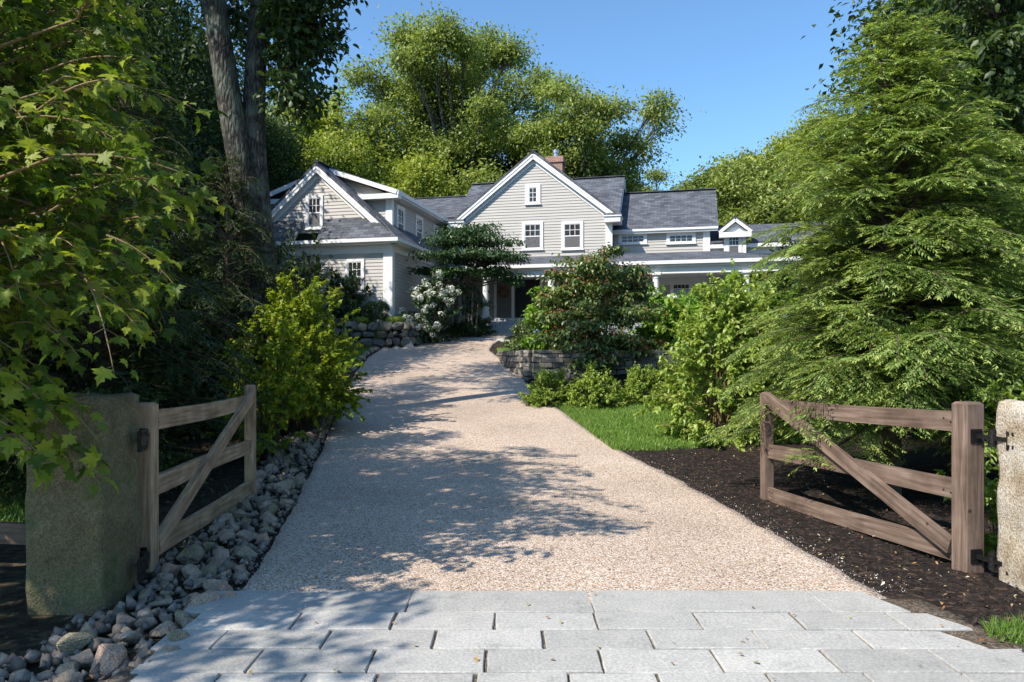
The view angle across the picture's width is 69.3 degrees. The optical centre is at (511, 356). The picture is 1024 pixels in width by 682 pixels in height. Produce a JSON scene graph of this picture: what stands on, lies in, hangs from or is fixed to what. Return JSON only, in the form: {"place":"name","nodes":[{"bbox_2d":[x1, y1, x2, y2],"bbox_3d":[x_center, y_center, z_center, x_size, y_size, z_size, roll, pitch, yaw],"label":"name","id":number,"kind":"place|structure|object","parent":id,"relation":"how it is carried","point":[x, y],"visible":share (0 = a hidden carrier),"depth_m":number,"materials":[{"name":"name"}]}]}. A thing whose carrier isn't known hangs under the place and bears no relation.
{"place":"outdoors","nodes":[
{"label":"outdoors","id":0,"kind":"place"},
{"bbox_2d":[0,451,182,522],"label":"verge lawn","id":1,"kind":"structure","parent":0,"point":[169,466],"depth_m":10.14,"materials":[{"name":"plant"}]},
{"bbox_2d":[347,327,386,370],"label":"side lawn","id":2,"kind":"structure","parent":0,"point":[375,333],"depth_m":26.25,"materials":[{"name":"plant"}]},
{"bbox_2d":[321,319,425,368],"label":"grass","id":3,"kind":"structure","parent":2,"relation":"on","point":[361,351],"depth_m":25.23,"materials":[{"name":"plant"}]},
{"bbox_2d":[0,324,996,681],"bbox_3d":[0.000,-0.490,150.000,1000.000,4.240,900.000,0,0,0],"label":"ground","id":4,"kind":"structure","parent":0,"point":[22,630],"depth_m":5.96,"materials":[{"name":"brown soil"}]},
{"bbox_2d":[0,433,25,544],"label":"rail fence","id":5,"kind":"object","parent":4,"relation":"on","point":[12,532],"depth_m":5.03,"materials":[{"name":"brown wood"}]},
{"bbox_2d":[0,185,108,506],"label":"hemlock tree","id":6,"kind":"object","parent":4,"relation":"on","point":[11,406],"visible":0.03,"depth_m":8.56,"materials":[{"name":"green plant"}]},
{"bbox_2d":[0,317,132,466],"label":"bush","id":7,"kind":"object","parent":4,"relation":"on","point":[54,366],"visible":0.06,"depth_m":9.73,"materials":[{"name":"green plant"}]},
{"bbox_2d":[52,671,83,681],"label":"rock","id":8,"kind":"object","parent":4,"relation":"on","point":[68,676],"visible":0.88,"depth_m":3.60,"materials":[{"name":"stone"}]},
{"bbox_2d":[56,632,94,655],"bbox_3d":[-2.344,1.539,3.962,0.108,0.133,0.195,0,0,36],"label":"rock","id":9,"kind":"object","parent":4,"relation":"on","point":[70,642],"visible":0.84,"depth_m":3.93,"materials":[{"name":"grey stone"}]},
{"bbox_2d":[63,648,93,668],"bbox_3d":[-2.230,1.568,3.825,0.113,0.100,0.125,-9,-12,18],"label":"rock","id":10,"kind":"object","parent":4,"relation":"on","point":[84,658],"visible":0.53,"depth_m":3.83,"materials":[{"name":"stone"}]},
{"bbox_2d":[25,392,141,615],"bbox_3d":[-2.800,0.994,4.861,0.538,1.522,0.516,0,0,0],"label":"granite post","id":11,"kind":"object","parent":4,"relation":"on","point":[82,550],"visible":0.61,"depth_m":4.63,"materials":[{"name":"stone"}]},
{"bbox_2d":[137,385,255,580],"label":"farm gate","id":12,"kind":"structure","parent":11,"relation":"attached to","point":[170,531],"depth_m":6.08,"materials":[{"name":"beige wood"}]},
{"bbox_2d":[89,644,126,679],"bbox_3d":[-2.041,1.547,3.760,0.184,0.158,0.141,0,0,6],"label":"rock","id":13,"kind":"object","parent":4,"relation":"on","point":[109,658],"visible":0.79,"depth_m":3.71,"materials":[{"name":"grey stone"}]},
{"bbox_2d":[0,0,219,245],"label":"woodland tree","id":14,"kind":"object","parent":4,"relation":"on","point":[148,20],"visible":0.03,"depth_m":19.90,"materials":[{"name":"green plant"}]},
{"bbox_2d":[0,358,228,503],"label":"shrub","id":15,"kind":"object","parent":4,"relation":"on","point":[162,445],"visible":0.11,"depth_m":8.14,"materials":[{"name":"green plant"}]},
{"bbox_2d":[0,0,233,496],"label":"maple tree","id":16,"kind":"object","parent":4,"relation":"on","point":[101,86],"visible":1,"depth_m":4.52,"materials":[{"name":"green plant"}]},
{"bbox_2d":[1,52,242,436],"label":"hemlock tree","id":17,"kind":"object","parent":4,"relation":"on","point":[166,152],"visible":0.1,"depth_m":13.16,"materials":[{"name":"green plant"}]},
{"bbox_2d":[29,79,215,249],"bbox_3d":[-12.672,-4.492,22.510,7.043,8.721,6.786,0,0,-36],"label":"woodland tree","id":18,"kind":"object","parent":4,"relation":"on","point":[175,164],"depth_m":23.25,"materials":[{"name":"green plant"}]},
{"bbox_2d":[116,612,135,628],"bbox_3d":[-2.279,1.556,4.343,0.128,0.089,0.088,28,18,13],"label":"rock","id":19,"kind":"object","parent":4,"relation":"on","point":[126,618],"visible":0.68,"depth_m":4.34,"materials":[{"name":"stone"}]},
{"bbox_2d":[45,28,219,239],"bbox_3d":[-13.383,-5.420,22.646,8.226,10.571,8.538,0,0,42],"label":"woodland tree","id":20,"kind":"object","parent":4,"relation":"on","point":[192,134],"visible":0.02,"depth_m":23.49,"materials":[{"name":"green plant"}]},
{"bbox_2d":[134,617,157,630],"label":"rock","id":21,"kind":"object","parent":4,"relation":"on","point":[151,622],"visible":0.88,"depth_m":4.35,"materials":[{"name":"stone"}]},
{"bbox_2d":[0,55,302,512],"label":"hemlock tree","id":22,"kind":"object","parent":4,"relation":"on","point":[103,358],"visible":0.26,"depth_m":9.29,"materials":[{"name":"green plant"}]},
{"bbox_2d":[73,223,244,420],"bbox_3d":[-6.649,-0.629,14.447,4.613,3.908,4.150,0,0,-13],"label":"bush","id":23,"kind":"object","parent":4,"relation":"on","point":[185,269],"visible":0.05,"depth_m":14.18,"materials":[{"name":"green plant"}]},
{"bbox_2d":[0,414,333,681],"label":"rubble","id":24,"kind":"object","parent":4,"relation":"on","point":[13,661],"visible":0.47,"depth_m":4.71,"materials":[{"name":"stone"}]},
{"bbox_2d":[115,630,144,644],"bbox_3d":[-2.129,1.562,4.126,0.161,0.089,0.152,7,-23,-41],"label":"rock","id":25,"kind":"object","parent":24,"relation":"on","point":[129,637],"visible":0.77,"depth_m":4.08,"materials":[{"name":"stone"}]},
{"bbox_2d":[181,564,202,578],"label":"rock","id":26,"kind":"object","parent":24,"relation":"on","point":[194,571],"visible":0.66,"depth_m":5.27,"materials":[{"name":"stone"}]},
{"bbox_2d":[183,590,219,610],"bbox_3d":[-1.951,1.549,4.653,0.178,0.152,0.160,0,0,9],"label":"rock","id":27,"kind":"object","parent":24,"relation":"on","point":[207,596],"visible":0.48,"depth_m":4.62,"materials":[{"name":"stone"}]},
{"bbox_2d":[161,563,179,578],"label":"rock","id":28,"kind":"object","parent":4,"relation":"on","point":[173,569],"visible":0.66,"depth_m":5.36,"materials":[{"name":"stone"}]},
{"bbox_2d":[166,629,189,641],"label":"rock","id":29,"kind":"object","parent":4,"relation":"on","point":[176,635],"visible":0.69,"depth_m":4.02,"materials":[{"name":"stone"}]},
{"bbox_2d":[126,0,245,234],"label":"woodland tree","id":30,"kind":"object","parent":4,"relation":"on","point":[199,71],"visible":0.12,"depth_m":27.13,"materials":[{"name":"plant"}]},
{"bbox_2d":[176,544,204,563],"bbox_3d":[-2.514,1.544,5.810,0.199,0.159,0.248,0,0,11],"label":"rock","id":31,"kind":"object","parent":4,"relation":"on","point":[196,552],"visible":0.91,"depth_m":5.78,"materials":[{"name":"grey stone"}]},
{"bbox_2d":[139,147,311,440],"bbox_3d":[-4.999,-1.093,13.019,3.184,5.106,3.095,0,0,-1],"label":"hemlock tree","id":32,"kind":"object","parent":4,"relation":"on","point":[228,272],"visible":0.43,"depth_m":12.88,"materials":[{"name":"green plant"}]},
{"bbox_2d":[147,7,312,248],"bbox_3d":[-15.273,-8.303,34.468,11.739,14.535,11.310,0,0,-28],"label":"woodland tree","id":33,"kind":"object","parent":4,"relation":"on","point":[221,147],"visible":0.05,"depth_m":33.79,"materials":[{"name":"green plant"}]},
{"bbox_2d":[158,79,319,238],"bbox_3d":[-14.659,-7.751,37.987,10.672,13.214,10.282,0,0,44],"label":"woodland tree","id":34,"kind":"object","parent":4,"relation":"on","point":[287,170],"visible":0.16,"depth_m":37.12,"materials":[{"name":"green plant"}]},
{"bbox_2d":[182,215,298,299],"bbox_3d":[-9.099,-2.401,23.912,4.564,4.298,5.075,0,0,-9],"label":"bush","id":35,"kind":"object","parent":4,"relation":"on","point":[219,239],"visible":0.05,"depth_m":23.39,"materials":[{"name":"green plant"}]},
{"bbox_2d":[174,246,313,369],"bbox_3d":[-6.719,-0.815,17.540,4.383,3.712,3.942,0,0,-5],"label":"bush","id":36,"kind":"object","parent":4,"relation":"on","point":[232,258],"visible":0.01,"depth_m":17.05,"materials":[{"name":"green plant"}]},
{"bbox_2d":[232,545,256,559],"bbox_3d":[-2.124,1.569,5.892,0.206,0.131,0.116,7,21,8],"label":"rock","id":37,"kind":"object","parent":4,"relation":"on","point":[243,552],"visible":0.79,"depth_m":5.87,"materials":[{"name":"stone"}]},
{"bbox_2d":[127,0,368,370],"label":"oak tree","id":38,"kind":"object","parent":4,"relation":"on","point":[297,30],"visible":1,"depth_m":13.38,"materials":[{"name":"brown plant"}]},
{"bbox_2d":[202,311,326,461],"bbox_3d":[-3.535,0.405,10.831,1.646,2.168,1.818,0,0,26],"label":"shrub","id":39,"kind":"object","parent":4,"relation":"on","point":[285,409],"visible":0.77,"depth_m":10.72,"materials":[{"name":"green plant"}]},
{"bbox_2d":[265,90,331,188],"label":"birch tree","id":40,"kind":"object","parent":4,"relation":"on","point":[297,120],"visible":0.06,"depth_m":42.90,"materials":[{"name":"green plant"}]},
{"bbox_2d":[229,266,372,434],"bbox_3d":[-3.737,-0.104,12.767,2.612,2.899,2.665,0,0,0],"label":"shrub","id":41,"kind":"object","parent":4,"relation":"on","point":[333,396],"visible":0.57,"depth_m":12.48,"materials":[{"name":"green plant"}]},
{"bbox_2d":[275,226,351,367],"bbox_3d":[-5.769,-1.378,19.469,2.744,4.057,2.975,0,0,-32],"label":"shrub","id":42,"kind":"object","parent":4,"relation":"on","point":[292,261],"visible":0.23,"depth_m":19.46,"materials":[{"name":"green plant"}]},
{"bbox_2d":[295,250,347,321],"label":"shrub","id":43,"kind":"object","parent":4,"relation":"on","point":[329,283],"visible":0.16,"depth_m":26.17,"materials":[{"name":"green plant"}]},
{"bbox_2d":[292,120,379,180],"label":"birch tree","id":44,"kind":"object","parent":4,"relation":"on","point":[328,154],"visible":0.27,"depth_m":41.37,"materials":[{"name":"green plant"}]},
{"bbox_2d":[323,263,373,323],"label":"shrub","id":45,"kind":"object","parent":4,"relation":"on","point":[350,285],"visible":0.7,"depth_m":26.59,"materials":[{"name":"green plant"}]},
{"bbox_2d":[295,76,415,184],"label":"birch tree","id":46,"kind":"object","parent":4,"relation":"on","point":[336,115],"visible":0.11,"depth_m":45.63,"materials":[{"name":"green plant"}]},
{"bbox_2d":[318,319,427,350],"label":"retaining wall","id":47,"kind":"structure","parent":4,"relation":"on","point":[410,328],"depth_m":26.01,"materials":[{"name":"grey stone"}]},
{"bbox_2d":[364,301,389,321],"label":"boxwood","id":48,"kind":"object","parent":4,"relation":"on","point":[369,306],"visible":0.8,"depth_m":26.43,"materials":[{"name":"green plant"}]},
{"bbox_2d":[366,128,410,178],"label":"broadleaf tree","id":49,"kind":"object","parent":4,"relation":"on","point":[389,150],"depth_m":47.44,"materials":[{"name":"green plant"}]},
{"bbox_2d":[367,141,471,197],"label":"broadleaf tree","id":50,"kind":"object","parent":4,"relation":"on","point":[422,177],"visible":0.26,"depth_m":43.09,"materials":[{"name":"green plant"}]},
{"bbox_2d":[396,268,461,344],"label":"hydrangea","id":51,"kind":"object","parent":4,"relation":"on","point":[424,298],"visible":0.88,"depth_m":27.02,"materials":[{"name":"white plant"}]},
{"bbox_2d":[331,1,571,190],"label":"oak tree","id":52,"kind":"object","parent":4,"relation":"on","point":[444,103],"visible":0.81,"depth_m":48.77,"materials":[{"name":"green plant"}]},
{"bbox_2d":[442,320,489,336],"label":"shrub","id":53,"kind":"object","parent":4,"relation":"on","point":[458,328],"visible":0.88,"depth_m":28.46,"materials":[{"name":"green plant"}]},
{"bbox_2d":[406,220,535,336],"bbox_3d":[-1.581,-2.915,28.308,4.983,4.616,3.753,0,0,0],"label":"layered tree","id":54,"kind":"object","parent":4,"relation":"on","point":[469,238],"visible":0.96,"depth_m":28.03,"materials":[{"name":"green plant"}]},
{"bbox_2d":[434,158,510,246],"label":"broadleaf tree","id":55,"kind":"object","parent":4,"relation":"on","point":[477,176],"visible":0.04,"depth_m":44.56,"materials":[{"name":"green plant"}]},
{"bbox_2d":[460,314,497,334],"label":"shrub","id":56,"kind":"object","parent":4,"relation":"on","point":[482,324],"visible":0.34,"depth_m":29.08,"materials":[{"name":"green plant"}]},
{"bbox_2d":[501,318,546,349],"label":"shrub","id":57,"kind":"object","parent":4,"relation":"on","point":[524,330],"visible":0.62,"depth_m":24.02,"materials":[{"name":"green plant"}]},
{"bbox_2d":[233,149,826,334],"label":"house","id":58,"kind":"structure","parent":4,"relation":"on","point":[680,239],"depth_m":32.18,"materials":[{"name":"grey paint"}]},
{"bbox_2d":[304,195,322,229],"bbox_3d":[-7.467,-5.455,28.000,0.767,1.302,0.100,0,0,13],"label":"window","id":59,"kind":"structure","parent":58,"relation":"in","point":[314,203],"depth_m":28.01,"materials":[{"name":"white paint"}]},
{"bbox_2d":[344,259,364,294],"bbox_3d":[-5.785,-2.953,27.253,0.811,1.303,0.100,0,0,13],"label":"window","id":60,"kind":"structure","parent":58,"relation":"in","point":[360,263],"depth_m":27.23,"materials":[{"name":"white paint"}]},
{"bbox_2d":[396,204,404,230],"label":"window","id":61,"kind":"structure","parent":58,"relation":"in","point":[400,211],"depth_m":29.25,"materials":[{"name":"white paint"}]},
{"bbox_2d":[515,279,539,317],"bbox_3d":[0.671,-2.665,33.004,1.118,2.054,0.130,0,0,13],"label":"front door","id":62,"kind":"structure","parent":58,"relation":"in","point":[522,299],"depth_m":33.03,"materials":[{"name":"paint"}]},
{"bbox_2d":[521,221,543,250],"bbox_3d":[0.910,-5.378,32.964,1.017,1.283,0.100,0,0,13],"label":"window","id":63,"kind":"structure","parent":58,"relation":"in","point":[533,231],"depth_m":32.97,"materials":[{"name":"white paint"}]},
{"bbox_2d":[524,183,540,204],"bbox_3d":[0.923,-7.231,32.961,0.743,0.933,0.100,0,0,13],"label":"window","id":64,"kind":"structure","parent":58,"relation":"in","point":[532,191],"depth_m":32.97,"materials":[{"name":"white paint"}]},
{"bbox_2d":[561,221,583,250],"bbox_3d":[2.647,-5.331,32.563,1.023,1.282,0.100,0,0,13],"label":"window","id":65,"kind":"structure","parent":58,"relation":"in","point":[571,231],"depth_m":32.58,"materials":[{"name":"white paint"}]},
{"bbox_2d":[618,234,647,244],"bbox_3d":[5.370,-5.268,33.011,1.312,0.540,0.100,0,0,13],"label":"window","id":66,"kind":"structure","parent":58,"relation":"in","point":[630,239],"depth_m":33.01,"materials":[{"name":"white paint"}]},
{"bbox_2d":[666,232,695,244],"bbox_3d":[7.420,-5.216,32.538,1.306,0.535,0.100,0,0,13],"label":"window","id":67,"kind":"structure","parent":58,"relation":"in","point":[685,237],"depth_m":32.54,"materials":[{"name":"white paint"}]},
{"bbox_2d":[670,278,692,300],"bbox_3d":[7.432,-3.016,32.535,1.028,1.372,0.100,0,0,13],"label":"window","id":68,"kind":"structure","parent":58,"relation":"in","point":[674,289],"depth_m":32.56,"materials":[{"name":"white paint"}]},
{"bbox_2d":[726,238,741,252],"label":"window","id":69,"kind":"structure","parent":58,"relation":"in","point":[732,244],"depth_m":31.86,"materials":[{"name":"white paint"}]},
{"bbox_2d":[517,364,578,407],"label":"shrub","id":70,"kind":"object","parent":4,"relation":"on","point":[536,397],"visible":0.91,"depth_m":15.74,"materials":[{"name":"green plant"}]},
{"bbox_2d":[514,284,582,349],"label":"hydrangea","id":71,"kind":"object","parent":4,"relation":"on","point":[532,345],"visible":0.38,"depth_m":22.03,"materials":[{"name":"green plant"}]},
{"bbox_2d":[559,361,629,410],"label":"shrub","id":72,"kind":"object","parent":4,"relation":"on","point":[591,389],"visible":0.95,"depth_m":15.29,"materials":[{"name":"green plant"}]},
{"bbox_2d":[488,63,706,191],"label":"oak tree","id":73,"kind":"object","parent":4,"relation":"on","point":[581,125],"visible":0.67,"depth_m":44.73,"materials":[{"name":"green plant"}]},
{"bbox_2d":[530,242,672,373],"bbox_3d":[2.441,-1.416,20.718,3.621,3.856,3.329,0,0,-34],"label":"dogwood tree","id":74,"kind":"object","parent":4,"relation":"on","point":[591,277],"visible":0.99,"depth_m":20.33,"materials":[{"name":"green plant"}]},
{"bbox_2d":[496,350,710,380],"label":"retaining wall","id":75,"kind":"structure","parent":4,"relation":"on","point":[523,364],"depth_m":19.84,"materials":[{"name":"grey stone"}]},
{"bbox_2d":[615,361,667,404],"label":"shrub","id":76,"kind":"object","parent":4,"relation":"on","point":[636,389],"visible":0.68,"depth_m":15.82,"materials":[{"name":"green plant"}]},
{"bbox_2d":[621,283,695,334],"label":"hydrangea","id":77,"kind":"object","parent":4,"relation":"on","point":[658,294],"visible":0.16,"depth_m":24.16,"materials":[{"name":"green plant"}]},
{"bbox_2d":[633,158,693,191],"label":"oak tree","id":78,"kind":"object","parent":4,"relation":"on","point":[656,175],"visible":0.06,"depth_m":56.52,"materials":[{"name":"green plant"}]},
{"bbox_2d":[642,357,693,395],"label":"shrub","id":79,"kind":"object","parent":4,"relation":"on","point":[659,377],"visible":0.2,"depth_m":17.13,"materials":[{"name":"green plant"}]},
{"bbox_2d":[634,292,702,349],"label":"hydrangea","id":80,"kind":"object","parent":4,"relation":"on","point":[666,335],"visible":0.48,"depth_m":20.57,"materials":[{"name":"green plant"}]},
{"bbox_2d":[558,400,831,450],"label":"grass","id":81,"kind":"structure","parent":4,"relation":"on","point":[606,420],"depth_m":12.85,"materials":[{"name":"green plant"}]},
{"bbox_2d":[658,147,754,223],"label":"broadleaf tree","id":82,"kind":"object","parent":4,"relation":"on","point":[718,168],"visible":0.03,"depth_m":49.10,"materials":[{"name":"green plant"}]},
{"bbox_2d":[633,273,804,451],"bbox_3d":[3.388,0.082,11.943,2.652,2.775,2.440,0,0,28],"label":"viburnum","id":83,"kind":"object","parent":4,"relation":"on","point":[721,327],"visible":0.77,"depth_m":11.58,"materials":[{"name":"green plant"}]},
{"bbox_2d":[684,258,796,345],"bbox_3d":[6.790,-1.508,21.389,3.546,2.803,2.820,0,0,0],"label":"shrub","id":84,"kind":"object","parent":4,"relation":"on","point":[773,285],"visible":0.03,"depth_m":21.39,"materials":[{"name":"green plant"}]},
{"bbox_2d":[719,257,809,432],"bbox_3d":[4.273,-0.183,12.601,1.882,3.122,1.949,0,0,0],"label":"viburnum","id":85,"kind":"object","parent":4,"relation":"on","point":[752,280],"visible":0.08,"depth_m":12.54,"materials":[{"name":"green plant"}]},
{"bbox_2d":[697,149,842,225],"bbox_3d":[14.650,-6.165,39.848,8.957,9.929,8.996,0,0,-16],"label":"broadleaf tree","id":86,"kind":"object","parent":4,"relation":"on","point":[760,191],"visible":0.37,"depth_m":38.94,"materials":[{"name":"green plant"}]},
{"bbox_2d":[750,233,810,321],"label":"bush","id":87,"kind":"object","parent":4,"relation":"on","point":[782,278],"visible":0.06,"depth_m":29.98,"materials":[{"name":"green plant"}]},
{"bbox_2d":[738,103,870,214],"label":"birch tree","id":88,"kind":"object","parent":4,"relation":"on","point":[767,150],"visible":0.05,"depth_m":44.05,"materials":[{"name":"green plant"}]},
{"bbox_2d":[769,232,842,343],"bbox_3d":[11.177,-2.234,25.908,5.075,4.298,4.564,0,0,-42],"label":"bush","id":89,"kind":"object","parent":4,"relation":"on","point":[788,286],"depth_m":26.11,"materials":[{"name":"green plant"}]},
{"bbox_2d":[770,106,906,217],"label":"oak tree","id":90,"kind":"object","parent":4,"relation":"on","point":[818,123],"visible":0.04,"depth_m":41.12,"materials":[{"name":"green plant"}]},
{"bbox_2d":[698,0,1023,495],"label":"hemlock tree","id":91,"kind":"object","parent":4,"relation":"on","point":[894,369],"visible":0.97,"depth_m":7.54,"materials":[{"name":"green plant"}]},
{"bbox_2d":[801,0,1011,183],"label":"woodland tree","id":92,"kind":"object","parent":4,"relation":"on","point":[908,11],"visible":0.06,"depth_m":17.82,"materials":[{"name":"green plant"}]},
{"bbox_2d":[806,103,1023,476],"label":"hemlock tree","id":93,"kind":"object","parent":4,"relation":"on","point":[1014,205],"visible":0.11,"depth_m":8.03,"materials":[{"name":"green plant"}]},
{"bbox_2d":[834,0,1022,167],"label":"woodland tree","id":94,"kind":"object","parent":4,"relation":"on","point":[915,10],"visible":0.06,"depth_m":14.06,"materials":[{"name":"green plant"}]},
{"bbox_2d":[919,0,1023,159],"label":"oak tree","id":95,"kind":"object","parent":4,"relation":"on","point":[999,62],"visible":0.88,"depth_m":9.78,"materials":[{"name":"green plant"}]},
{"bbox_2d":[970,115,1023,276],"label":"hemlock tree","id":96,"kind":"object","parent":4,"relation":"on","point":[1008,161],"visible":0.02,"depth_m":10.45,"materials":[{"name":"green plant"}]},
{"bbox_2d":[995,399,1023,591],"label":"granite post","id":97,"kind":"object","parent":4,"relation":"on","point":[1010,488],"visible":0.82,"depth_m":4.96,"materials":[{"name":"beige stone"}]},
{"bbox_2d":[759,392,1013,574],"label":"farm gate","id":98,"kind":"structure","parent":97,"relation":"attached to","point":[961,547],"depth_m":5.88,"materials":[{"name":"brown wood"}]},
{"bbox_2d":[154,0,904,190],"label":"sky","id":99,"kind":"structure","parent":0,"point":[746,64],"materials":[{"name":"blue"}]},
{"bbox_2d":[103,590,1023,681],"bbox_3d":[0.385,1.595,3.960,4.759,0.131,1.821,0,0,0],"label":"paving","id":100,"kind":"structure","parent":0,"point":[239,633],"depth_m":4.01,"materials":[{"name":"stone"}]},
{"bbox_2d":[249,515,987,678],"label":"leaf litter","id":101,"kind":"object","parent":100,"relation":"on","point":[476,658],"visible":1,"depth_m":4.30,"materials":[{"name":"plant"}]},
{"bbox_2d":[242,322,888,603],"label":"driveway","id":102,"kind":"structure","parent":0,"point":[456,433],"depth_m":7.43,"materials":[{"name":"beige gravel"}]},
{"bbox_2d":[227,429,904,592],"bbox_3d":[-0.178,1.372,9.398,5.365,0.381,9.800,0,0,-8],"label":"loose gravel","id":103,"kind":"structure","parent":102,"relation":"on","point":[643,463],"depth_m":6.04,"materials":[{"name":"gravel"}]},
{"bbox_2d":[526,360,697,409],"bbox_3d":[3.043,0.524,18.037,4.898,1.206,4.545,0,0,-8],"label":"planting bed","id":104,"kind":"object","parent":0,"point":[622,378],"visible":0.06,"depth_m":19.48,"materials":[{"name":"brown soil"}]},
{"bbox_2d":[621,441,1023,650],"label":"mulch bed","id":105,"kind":"object","parent":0,"point":[930,505],"visible":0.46,"depth_m":7.20,"materials":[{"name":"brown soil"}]},
{"bbox_2d":[933,444,998,556],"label":"vine","id":106,"kind":"object","parent":105,"relation":"on","point":[990,541],"visible":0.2,"depth_m":5.61,"materials":[{"name":"green plant"}]},
{"bbox_2d":[956,346,1023,504],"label":"shrub","id":107,"kind":"object","parent":105,"relation":"on","point":[993,386],"visible":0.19,"depth_m":6.66,"materials":[{"name":"green plant"}]},
{"bbox_2d":[979,610,1023,645],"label":"grass tuft","id":108,"kind":"object","parent":105,"relation":"on","point":[1013,627],"visible":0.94,"depth_m":4.12,"materials":[{"name":"green plant"}]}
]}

